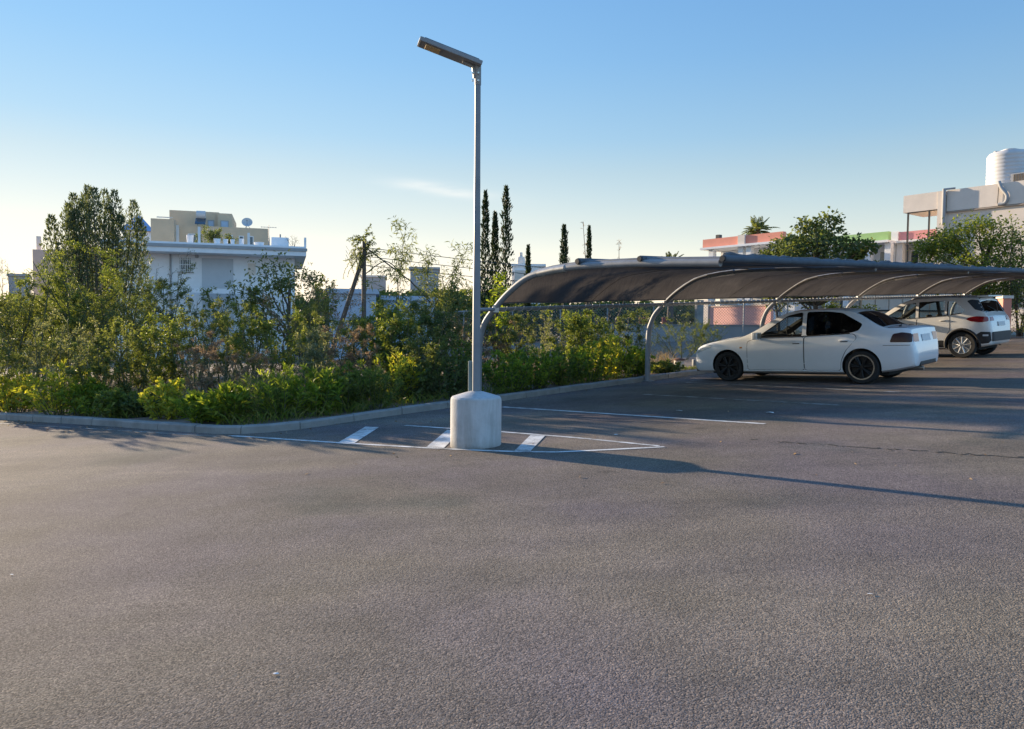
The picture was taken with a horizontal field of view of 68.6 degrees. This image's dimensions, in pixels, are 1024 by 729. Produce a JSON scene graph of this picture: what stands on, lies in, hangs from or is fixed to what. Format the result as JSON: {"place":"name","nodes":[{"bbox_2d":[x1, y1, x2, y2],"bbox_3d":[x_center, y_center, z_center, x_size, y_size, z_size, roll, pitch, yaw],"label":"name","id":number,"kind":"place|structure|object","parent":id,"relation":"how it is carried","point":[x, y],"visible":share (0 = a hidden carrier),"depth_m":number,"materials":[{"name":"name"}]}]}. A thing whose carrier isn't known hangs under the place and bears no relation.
{"place":"outdoors","nodes":[
{"label":"outdoors","id":0,"kind":"place"},
{"bbox_2d":[2,328,581,357],"bbox_3d":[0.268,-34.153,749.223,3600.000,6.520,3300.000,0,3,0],"label":"ground","id":1,"kind":"structure","parent":0,"point":[487,341],"depth_m":68.96,"materials":[{"name":"soil"}]},
{"bbox_2d":[32,236,113,351],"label":"peach house","id":2,"kind":"structure","parent":1,"relation":"on","point":[38,254],"depth_m":78.80,"materials":[{"name":"paint"}]},
{"bbox_2d":[0,292,328,356],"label":"distant trees","id":3,"kind":"object","parent":1,"relation":"on","point":[301,301],"visible":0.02,"depth_m":48.77,"materials":[{"name":"green plant"}]},
{"bbox_2d":[106,225,306,359],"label":"white house","id":4,"kind":"structure","parent":1,"relation":"on","point":[216,263],"depth_m":46.68,"materials":[{"name":"paint"}]},
{"bbox_2d":[202,258,233,358],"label":"door","id":5,"kind":"structure","parent":4,"relation":"in","point":[215,272],"depth_m":47.02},
{"bbox_2d":[151,210,269,244],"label":"beige house","id":6,"kind":"structure","parent":1,"relation":"on","point":[163,229],"depth_m":63.41,"materials":[{"name":"paint"}]},
{"bbox_2d":[360,275,386,338],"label":"grey cottage","id":7,"kind":"structure","parent":1,"relation":"on","point":[382,282],"depth_m":90.01,"materials":[{"name":"paint"}]},
{"bbox_2d":[381,296,437,343],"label":"pale shed","id":8,"kind":"structure","parent":1,"relation":"on","point":[408,301],"depth_m":36.01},
{"bbox_2d":[314,286,507,343],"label":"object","id":9,"kind":"object","parent":1,"relation":"on","point":[464,296],"visible":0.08,"depth_m":55.51,"materials":[{"name":"plant"}]},
{"bbox_2d":[409,267,439,293],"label":"grey block","id":10,"kind":"structure","parent":1,"relation":"on","point":[434,269],"depth_m":73.88,"materials":[{"name":"paint"}]},
{"bbox_2d":[480,189,492,344],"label":"cypress tree","id":11,"kind":"object","parent":1,"relation":"on","point":[485,243],"visible":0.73,"depth_m":51.59,"materials":[{"name":"green plant"}]},
{"bbox_2d":[489,210,500,334],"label":"cypress tree","id":12,"kind":"object","parent":1,"relation":"on","point":[494,237],"visible":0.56,"depth_m":52.59,"materials":[{"name":"green plant"}]},
{"bbox_2d":[494,184,514,343],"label":"cypress tree","id":13,"kind":"object","parent":1,"relation":"on","point":[507,206],"visible":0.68,"depth_m":49.59,"materials":[{"name":"green plant"}]},
{"bbox_2d":[511,252,545,340],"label":"white villa","id":14,"kind":"object","parent":1,"relation":"on","point":[517,270],"visible":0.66,"depth_m":69.71,"materials":[{"name":"paint"}]},
{"bbox_2d":[554,224,574,340],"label":"cypress tree","id":15,"kind":"object","parent":1,"relation":"on","point":[564,257],"visible":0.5,"depth_m":55.62,"materials":[{"name":"green plant"}]},
{"bbox_2d":[466,300,694,341],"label":"distant trees","id":16,"kind":"object","parent":1,"relation":"on","point":[631,309],"visible":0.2,"depth_m":63.18,"materials":[{"name":"green plant"}]},
{"bbox_2d":[589,324,776,342],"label":"grey wall","id":17,"kind":"structure","parent":1,"relation":"on","point":[661,332],"depth_m":41.70,"materials":[{"name":"paint"}]},
{"bbox_2d":[703,300,773,326],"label":"salmon wall","id":18,"kind":"structure","parent":1,"relation":"on","point":[737,311],"depth_m":48.16,"materials":[{"name":"paint"}]},
{"bbox_2d":[700,231,824,331],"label":"school wing","id":19,"kind":"structure","parent":1,"relation":"on","point":[744,244],"depth_m":57.16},
{"bbox_2d":[813,231,909,307],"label":"school wing","id":20,"kind":"structure","parent":1,"relation":"on","point":[886,249],"depth_m":53.72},
{"bbox_2d":[860,294,944,317],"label":"cream wall","id":21,"kind":"structure","parent":1,"relation":"on","point":[885,305],"depth_m":36.94,"materials":[{"name":"paint"}]},
{"bbox_2d":[891,229,936,263],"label":"school wing","id":22,"kind":"structure","parent":1,"relation":"on","point":[898,237],"depth_m":53.15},
{"bbox_2d":[903,180,1023,327],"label":"cream building","id":23,"kind":"structure","parent":1,"relation":"on","point":[999,198],"depth_m":46.18,"materials":[{"name":"paint"}]},
{"bbox_2d":[986,148,1023,184],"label":"roof tank","id":24,"kind":"object","parent":23,"relation":"on","point":[1002,166],"visible":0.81,"depth_m":45.39,"materials":[{"name":"plastic"}]},
{"bbox_2d":[1000,280,1023,333],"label":"hedge shrub","id":25,"kind":"object","parent":1,"relation":"on","point":[1021,299],"visible":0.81,"depth_m":30.46,"materials":[{"name":"green plant"}]},
{"bbox_2d":[0,328,1015,424],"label":"planting bed","id":26,"kind":"object","parent":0,"point":[686,353],"visible":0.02,"depth_m":16.59,"materials":[{"name":"soil"}]},
{"bbox_2d":[0,288,43,376],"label":"shrub","id":27,"kind":"object","parent":26,"relation":"on","point":[2,311],"visible":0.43,"depth_m":20.94,"materials":[{"name":"green plant"}]},
{"bbox_2d":[0,370,47,412],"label":"kerb plant","id":28,"kind":"object","parent":26,"relation":"on","point":[10,401],"visible":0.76,"depth_m":13.95,"materials":[{"name":"green plant"}]},
{"bbox_2d":[0,325,65,396],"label":"shrub","id":29,"kind":"object","parent":26,"relation":"on","point":[7,359],"visible":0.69,"depth_m":14.55,"materials":[{"name":"green plant"}]},
{"bbox_2d":[16,305,98,402],"bbox_3d":[-8.605,-0.130,14.412,1.664,2.098,1.420,3,4,42],"label":"shrub","id":30,"kind":"object","parent":26,"relation":"on","point":[84,341],"visible":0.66,"depth_m":14.51,"materials":[{"name":"green plant"}]},
{"bbox_2d":[0,249,115,389],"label":"shrub","id":31,"kind":"object","parent":26,"relation":"on","point":[20,346],"visible":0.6,"depth_m":20.39,"materials":[{"name":"green plant"}]},
{"bbox_2d":[12,358,105,415],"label":"kerb plant","id":32,"kind":"object","parent":26,"relation":"on","point":[56,404],"visible":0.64,"depth_m":12.94,"materials":[{"name":"green plant"}]},
{"bbox_2d":[27,273,109,383],"bbox_3d":[-13.567,-0.928,22.630,2.995,3.652,2.084,3,4,41],"label":"shrub","id":33,"kind":"object","parent":26,"relation":"on","point":[48,300],"visible":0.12,"depth_m":22.22,"materials":[{"name":"green plant"}]},
{"bbox_2d":[51,374,111,416],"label":"kerb plant","id":34,"kind":"object","parent":26,"relation":"on","point":[81,400],"visible":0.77,"depth_m":12.80,"materials":[{"name":"green plant"}]},
{"bbox_2d":[48,340,128,406],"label":"shrub","id":35,"kind":"object","parent":26,"relation":"on","point":[97,369],"visible":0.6,"depth_m":13.31,"materials":[{"name":"green plant"}]},
{"bbox_2d":[36,183,154,374],"bbox_3d":[-15.976,-3.143,28.912,3.878,7.588,3.015,0,3,0],"label":"tree","id":36,"kind":"object","parent":26,"relation":"on","point":[87,237],"visible":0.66,"depth_m":28.52,"materials":[{"name":"green plant"}]},
{"bbox_2d":[4,240,187,385],"bbox_3d":[-11.813,-1.392,21.672,3.252,4.226,4.598,4,5,54],"label":"shrub","id":37,"kind":"object","parent":26,"relation":"on","point":[74,296],"visible":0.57,"depth_m":21.06,"materials":[{"name":"green plant"}]},
{"bbox_2d":[87,387,136,417],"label":"kerb plant","id":38,"kind":"object","parent":26,"relation":"on","point":[109,398],"visible":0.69,"depth_m":12.18,"materials":[{"name":"green plant"}]},
{"bbox_2d":[70,262,195,385],"bbox_3d":[-10.534,-1.147,20.958,4.008,3.522,3.278,2,3,35],"label":"shrub","id":39,"kind":"object","parent":26,"relation":"on","point":[118,305],"visible":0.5,"depth_m":20.32,"materials":[{"name":"green plant"}]},
{"bbox_2d":[94,315,173,393],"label":"shrub","id":40,"kind":"object","parent":26,"relation":"on","point":[116,328],"visible":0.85,"depth_m":13.55,"materials":[{"name":"green plant"}]},
{"bbox_2d":[116,391,168,417],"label":"kerb plant","id":41,"kind":"object","parent":26,"relation":"on","point":[133,404],"visible":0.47,"depth_m":12.05,"materials":[{"name":"green plant"}]},
{"bbox_2d":[130,307,199,395],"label":"shrub","id":42,"kind":"object","parent":26,"relation":"on","point":[171,367],"visible":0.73,"depth_m":14.11,"materials":[{"name":"green plant"}]},
{"bbox_2d":[136,377,205,419],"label":"kerb plant","id":43,"kind":"object","parent":26,"relation":"on","point":[167,410],"visible":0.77,"depth_m":11.61,"materials":[{"name":"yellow plant"}]},
{"bbox_2d":[142,288,236,381],"bbox_3d":[-8.946,-0.792,21.071,2.507,2.696,2.277,0,3,-14],"label":"shrub","id":44,"kind":"object","parent":26,"relation":"on","point":[204,327],"visible":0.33,"depth_m":20.85,"materials":[{"name":"green plant"}]},
{"bbox_2d":[171,388,222,423],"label":"kerb plant","id":45,"kind":"object","parent":26,"relation":"on","point":[193,410],"visible":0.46,"depth_m":10.96,"materials":[{"name":"green plant"}]},
{"bbox_2d":[170,330,224,396],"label":"shrub","id":46,"kind":"object","parent":26,"relation":"on","point":[201,382],"visible":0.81,"depth_m":13.24,"materials":[{"name":"green plant"}]},
{"bbox_2d":[172,294,263,392],"bbox_3d":[-5.865,-0.355,15.228,1.660,2.161,1.706,0,3,-9],"label":"shrub","id":47,"kind":"object","parent":26,"relation":"on","point":[211,327],"visible":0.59,"depth_m":15.18,"materials":[{"name":"green plant"}]},
{"bbox_2d":[195,380,251,424],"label":"kerb plant","id":48,"kind":"object","parent":26,"relation":"on","point":[225,405],"visible":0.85,"depth_m":10.70,"materials":[{"name":"green plant"}]},
{"bbox_2d":[198,344,278,394],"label":"shrub","id":49,"kind":"object","parent":26,"relation":"on","point":[233,357],"visible":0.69,"depth_m":12.31,"materials":[{"name":"green plant"}]},
{"bbox_2d":[199,281,281,379],"bbox_3d":[-7.791,-0.918,22.155,2.622,3.023,1.880,2,3,26],"label":"shrub","id":50,"kind":"object","parent":26,"relation":"on","point":[262,346],"visible":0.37,"depth_m":21.89,"materials":[{"name":"green plant"}]},
{"bbox_2d":[230,371,283,419],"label":"kerb plant","id":51,"kind":"object","parent":26,"relation":"on","point":[277,395],"visible":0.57,"depth_m":10.94,"materials":[{"name":"green plant"}]},
{"bbox_2d":[220,304,313,389],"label":"shrub","id":52,"kind":"object","parent":26,"relation":"on","point":[267,328],"visible":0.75,"depth_m":14.20,"materials":[{"name":"green plant"}]},
{"bbox_2d":[224,249,341,376],"bbox_3d":[-6.385,-1.321,20.981,3.205,3.721,2.902,2,3,37],"label":"tree","id":53,"kind":"object","parent":26,"relation":"on","point":[280,284],"visible":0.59,"depth_m":20.75,"materials":[{"name":"green plant"}]},
{"bbox_2d":[249,361,323,418],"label":"kerb plant","id":54,"kind":"object","parent":26,"relation":"on","point":[283,406],"visible":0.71,"depth_m":11.03,"materials":[{"name":"green plant"}]},
{"bbox_2d":[275,362,347,416],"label":"kerb plant","id":55,"kind":"object","parent":26,"relation":"on","point":[323,396],"visible":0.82,"depth_m":11.37,"materials":[{"name":"green plant"}]},
{"bbox_2d":[281,280,345,371],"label":"shrub","id":56,"kind":"object","parent":26,"relation":"on","point":[309,311],"visible":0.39,"depth_m":16.92,"materials":[{"name":"green plant"}]},
{"bbox_2d":[257,274,369,360],"bbox_3d":[-4.819,-0.960,19.382,2.358,2.869,3.071,2,3,30],"label":"sapling","id":57,"kind":"object","parent":26,"relation":"on","point":[322,315],"visible":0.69,"depth_m":19.34,"materials":[{"name":"green plant"}]},
{"bbox_2d":[288,326,351,388],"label":"shrub","id":58,"kind":"object","parent":26,"relation":"on","point":[322,337],"visible":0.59,"depth_m":12.88,"materials":[{"name":"green plant"}]},
{"bbox_2d":[8,361,650,424],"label":"grass","id":59,"kind":"structure","parent":26,"relation":"on","point":[409,398],"depth_m":12.04,"materials":[{"name":"plant"}]},
{"bbox_2d":[300,307,371,375],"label":"shrub","id":60,"kind":"object","parent":26,"relation":"on","point":[319,319],"visible":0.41,"depth_m":15.27,"materials":[{"name":"green plant"}]},
{"bbox_2d":[3,346,676,408],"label":"dry weeds","id":61,"kind":"object","parent":26,"relation":"on","point":[652,359],"visible":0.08,"depth_m":19.62,"materials":[{"name":"plant"}]},
{"bbox_2d":[311,361,373,411],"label":"kerb plant","id":62,"kind":"object","parent":26,"relation":"on","point":[337,372],"visible":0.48,"depth_m":11.97,"materials":[{"name":"green plant"}]},
{"bbox_2d":[321,323,380,388],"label":"shrub","id":63,"kind":"object","parent":26,"relation":"on","point":[352,358],"visible":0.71,"depth_m":13.65,"materials":[{"name":"green plant"}]},
{"bbox_2d":[327,288,378,359],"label":"pale blue shed","id":64,"kind":"structure","parent":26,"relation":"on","point":[374,294],"depth_m":34.14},
{"bbox_2d":[343,366,403,409],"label":"kerb plant","id":65,"kind":"object","parent":26,"relation":"on","point":[377,392],"visible":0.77,"depth_m":12.13,"materials":[{"name":"green plant"}]},
{"bbox_2d":[336,298,423,373],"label":"shrub","id":66,"kind":"object","parent":26,"relation":"on","point":[368,319],"visible":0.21,"depth_m":15.69,"materials":[{"name":"green plant"}]},
{"bbox_2d":[356,299,426,381],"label":"shrub","id":67,"kind":"object","parent":26,"relation":"on","point":[391,336],"visible":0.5,"depth_m":14.43,"materials":[{"name":"green plant"}]},
{"bbox_2d":[356,351,429,402],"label":"kerb plant","id":68,"kind":"object","parent":26,"relation":"on","point":[397,368],"visible":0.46,"depth_m":12.98,"materials":[{"name":"green plant"}]},
{"bbox_2d":[389,359,443,400],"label":"kerb plant","id":69,"kind":"object","parent":26,"relation":"on","point":[422,390],"visible":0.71,"depth_m":12.96,"materials":[{"name":"green plant"}]},
{"bbox_2d":[360,216,480,341],"bbox_3d":[-2.494,-1.509,18.122,2.814,3.880,3.182,-2,4,-40],"label":"sapling","id":70,"kind":"object","parent":26,"relation":"on","point":[400,268],"visible":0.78,"depth_m":17.88,"materials":[{"name":"green plant"}]},
{"bbox_2d":[373,278,472,378],"bbox_3d":[-1.742,-0.570,15.592,1.967,2.380,1.530,3,4,41],"label":"shrub","id":71,"kind":"object","parent":26,"relation":"on","point":[439,318],"visible":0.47,"depth_m":15.32,"materials":[{"name":"green plant"}]},
{"bbox_2d":[389,324,458,389],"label":"shrub","id":72,"kind":"object","parent":26,"relation":"on","point":[432,353],"visible":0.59,"depth_m":13.46,"materials":[{"name":"green plant"}]},
{"bbox_2d":[325,241,544,363],"bbox_3d":[5.306,-3.348,39.720,28.776,6.743,15.597,0,3,-10],"label":"utility pole","id":73,"kind":"object","parent":26,"relation":"on","point":[355,279],"visible":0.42,"depth_m":29.86,"materials":[{"name":"brown wood"}]},
{"bbox_2d":[343,223,386,284],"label":"creeper","id":74,"kind":"object","parent":73,"relation":"attached to","point":[359,250],"visible":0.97,"depth_m":29.67,"materials":[{"name":"green plant"}]},
{"bbox_2d":[412,349,486,398],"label":"kerb plant","id":75,"kind":"object","parent":26,"relation":"on","point":[461,378],"visible":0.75,"depth_m":13.23,"materials":[{"name":"green plant"}]},
{"bbox_2d":[411,258,499,350],"bbox_3d":[-1.377,-1.073,17.522,1.791,2.994,2.010,-1,3,-23],"label":"sapling","id":76,"kind":"object","parent":26,"relation":"on","point":[449,296],"visible":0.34,"depth_m":17.62,"materials":[{"name":"green plant"}]},
{"bbox_2d":[439,339,494,386],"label":"kerb plant","id":77,"kind":"object","parent":26,"relation":"on","point":[468,353],"visible":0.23,"depth_m":14.84,"materials":[{"name":"green plant"}]},
{"bbox_2d":[457,315,521,380],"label":"shrub","id":78,"kind":"object","parent":26,"relation":"on","point":[486,353],"visible":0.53,"depth_m":16.81,"materials":[{"name":"green plant"}]},
{"bbox_2d":[480,271,514,365],"bbox_3d":[-0.324,-0.895,18.003,0.963,2.690,1.029,2,3,35],"label":"tree","id":79,"kind":"object","parent":26,"relation":"on","point":[498,319],"visible":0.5,"depth_m":17.77,"materials":[{"name":"green plant"}]},
{"bbox_2d":[482,349,538,392],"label":"kerb plant","id":80,"kind":"object","parent":26,"relation":"on","point":[500,378],"visible":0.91,"depth_m":14.02,"materials":[{"name":"green plant"}]},
{"bbox_2d":[480,311,541,370],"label":"shrub","id":81,"kind":"object","parent":26,"relation":"on","point":[519,318],"visible":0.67,"depth_m":17.00,"materials":[{"name":"green plant"}]},
{"bbox_2d":[505,343,564,389],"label":"kerb plant","id":82,"kind":"object","parent":26,"relation":"on","point":[542,377],"visible":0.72,"depth_m":14.65,"materials":[{"name":"green plant"}]},
{"bbox_2d":[518,310,586,361],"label":"shrub","id":83,"kind":"object","parent":26,"relation":"on","point":[543,341],"visible":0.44,"depth_m":18.44,"materials":[{"name":"green plant"}]},
{"bbox_2d":[534,346,589,384],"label":"kerb plant","id":84,"kind":"object","parent":26,"relation":"on","point":[568,373],"visible":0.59,"depth_m":15.26,"materials":[{"name":"green plant"}]},
{"bbox_2d":[545,305,615,371],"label":"shrub","id":85,"kind":"object","parent":26,"relation":"on","point":[582,323],"visible":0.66,"depth_m":17.24,"materials":[{"name":"green plant"}]},
{"bbox_2d":[562,340,619,382],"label":"kerb plant","id":86,"kind":"object","parent":26,"relation":"on","point":[593,358],"visible":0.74,"depth_m":15.80,"materials":[{"name":"green plant"}]},
{"bbox_2d":[413,298,788,356],"bbox_3d":[4.536,-1.672,35.751,18.317,3.207,0.320,0,3,-8],"label":"chain link fence","id":87,"kind":"object","parent":26,"relation":"on","point":[699,311],"visible":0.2,"depth_m":36.19,"materials":[{"name":"metal"}]},
{"bbox_2d":[586,334,642,378],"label":"kerb plant","id":88,"kind":"object","parent":26,"relation":"on","point":[617,349],"visible":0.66,"depth_m":16.38,"materials":[{"name":"green plant"}]},
{"bbox_2d":[590,308,646,353],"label":"shrub","id":89,"kind":"object","parent":26,"relation":"on","point":[620,327],"visible":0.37,"depth_m":18.49,"materials":[{"name":"green plant"}]},
{"bbox_2d":[612,345,656,376],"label":"kerb plant","id":90,"kind":"object","parent":26,"relation":"on","point":[640,369],"visible":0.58,"depth_m":16.65,"materials":[{"name":"green plant"}]},
{"bbox_2d":[650,358,685,373],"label":"kerb plant","id":91,"kind":"object","parent":26,"relation":"on","point":[664,366],"visible":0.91,"depth_m":17.26,"materials":[{"name":"green plant"}]},
{"bbox_2d":[638,308,729,359],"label":"shrub","id":92,"kind":"object","parent":26,"relation":"on","point":[679,334],"visible":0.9,"depth_m":22.54,"materials":[{"name":"green plant"}]},
{"bbox_2d":[760,206,888,308],"bbox_3d":[15.600,-4.522,37.896,6.407,6.665,6.364,0,3,-2],"label":"broadleaf tree","id":93,"kind":"object","parent":26,"relation":"on","point":[790,244],"visible":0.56,"depth_m":36.53,"materials":[{"name":"green plant"}]},
{"bbox_2d":[907,208,1023,309],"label":"citrus tree","id":94,"kind":"object","parent":26,"relation":"on","point":[950,243],"visible":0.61,"depth_m":32.05,"materials":[{"name":"green plant"}]},
{"bbox_2d":[0,334,1023,728],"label":"parking lot","id":95,"kind":"structure","parent":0,"point":[730,572],"depth_m":4.07,"materials":[{"name":"asphalt"}]},
{"bbox_2d":[339,427,377,442],"bbox_3d":[-1.931,0.886,9.521,0.216,0.018,1.515,1,3,2],"label":"hatch stripe","id":96,"kind":"object","parent":95,"relation":"on","point":[358,435],"visible":1,"depth_m":9.43,"materials":[{"name":"paint"}]},
{"bbox_2d":[231,435,663,451],"bbox_3d":[-1.185,0.901,8.552,5.768,0.251,0.595,2,3,23],"label":"parking line marking","id":97,"kind":"object","parent":95,"relation":"on","point":[447,448],"visible":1,"depth_m":8.12,"materials":[{"name":"paint"}]},
{"bbox_2d":[417,36,501,448],"bbox_3d":[-0.567,-1.233,8.186,0.930,4.412,0.561,0,3,0],"label":"street lamp","id":98,"kind":"object","parent":95,"relation":"on","point":[475,417],"visible":0.94,"depth_m":8.08,"materials":[{"name":"metal"}]},
{"bbox_2d":[0,332,1015,433],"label":"kerb","id":99,"kind":"structure","parent":95,"relation":"on","point":[222,429],"depth_m":11.63,"materials":[{"name":"concrete"}]},
{"bbox_2d":[514,435,543,451],"bbox_3d":[0.205,0.863,8.266,0.184,0.022,1.182,1,3,10],"label":"hatch stripe","id":100,"kind":"object","parent":95,"relation":"on","point":[526,445],"visible":1,"depth_m":8.20,"materials":[{"name":"paint"}]},
{"bbox_2d":[507,407,765,423],"bbox_3d":[1.442,0.696,10.546,4.436,0.147,0.090,3,4,44],"label":"parking line","id":101,"kind":"object","parent":95,"relation":"on","point":[642,415],"visible":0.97,"depth_m":10.19,"materials":[{"name":"paint"}]},
{"bbox_2d":[480,252,1023,390],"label":"carport","id":102,"kind":"object","parent":95,"relation":"on","point":[725,275],"visible":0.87,"depth_m":14.63,"materials":[{"name":"metal"}]},
{"bbox_2d":[696,308,938,383],"bbox_3d":[5.897,-0.402,14.897,4.332,1.390,2.069,0,4,43],"label":"sedan","id":103,"kind":"object","parent":95,"relation":"on","point":[861,345],"visible":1,"depth_m":13.90,"materials":[{"name":"white paint"}]},
{"bbox_2d":[885,295,1010,357],"bbox_3d":[11.403,-1.060,20.945,2.111,1.645,4.010,-5,4,-41],"label":"suv","id":104,"kind":"object","parent":95,"relation":"on","point":[980,324],"visible":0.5,"depth_m":19.52,"materials":[{"name":"white paint"}]},
{"bbox_2d":[1004,220,1023,336],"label":"young tree","id":105,"kind":"object","parent":95,"relation":"on","point":[1018,334],"visible":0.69,"depth_m":30.87,"materials":[{"name":"green plant"}]},
{"bbox_2d":[0,0,1023,328],"label":"sky","id":106,"kind":"structure","parent":0,"point":[659,127],"materials":[{"name":"blue"}]},
{"bbox_2d":[741,215,778,234],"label":"palm tree","id":107,"kind":"object","parent":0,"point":[761,227],"visible":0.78,"depth_m":69.40,"materials":[{"name":"green plant"}]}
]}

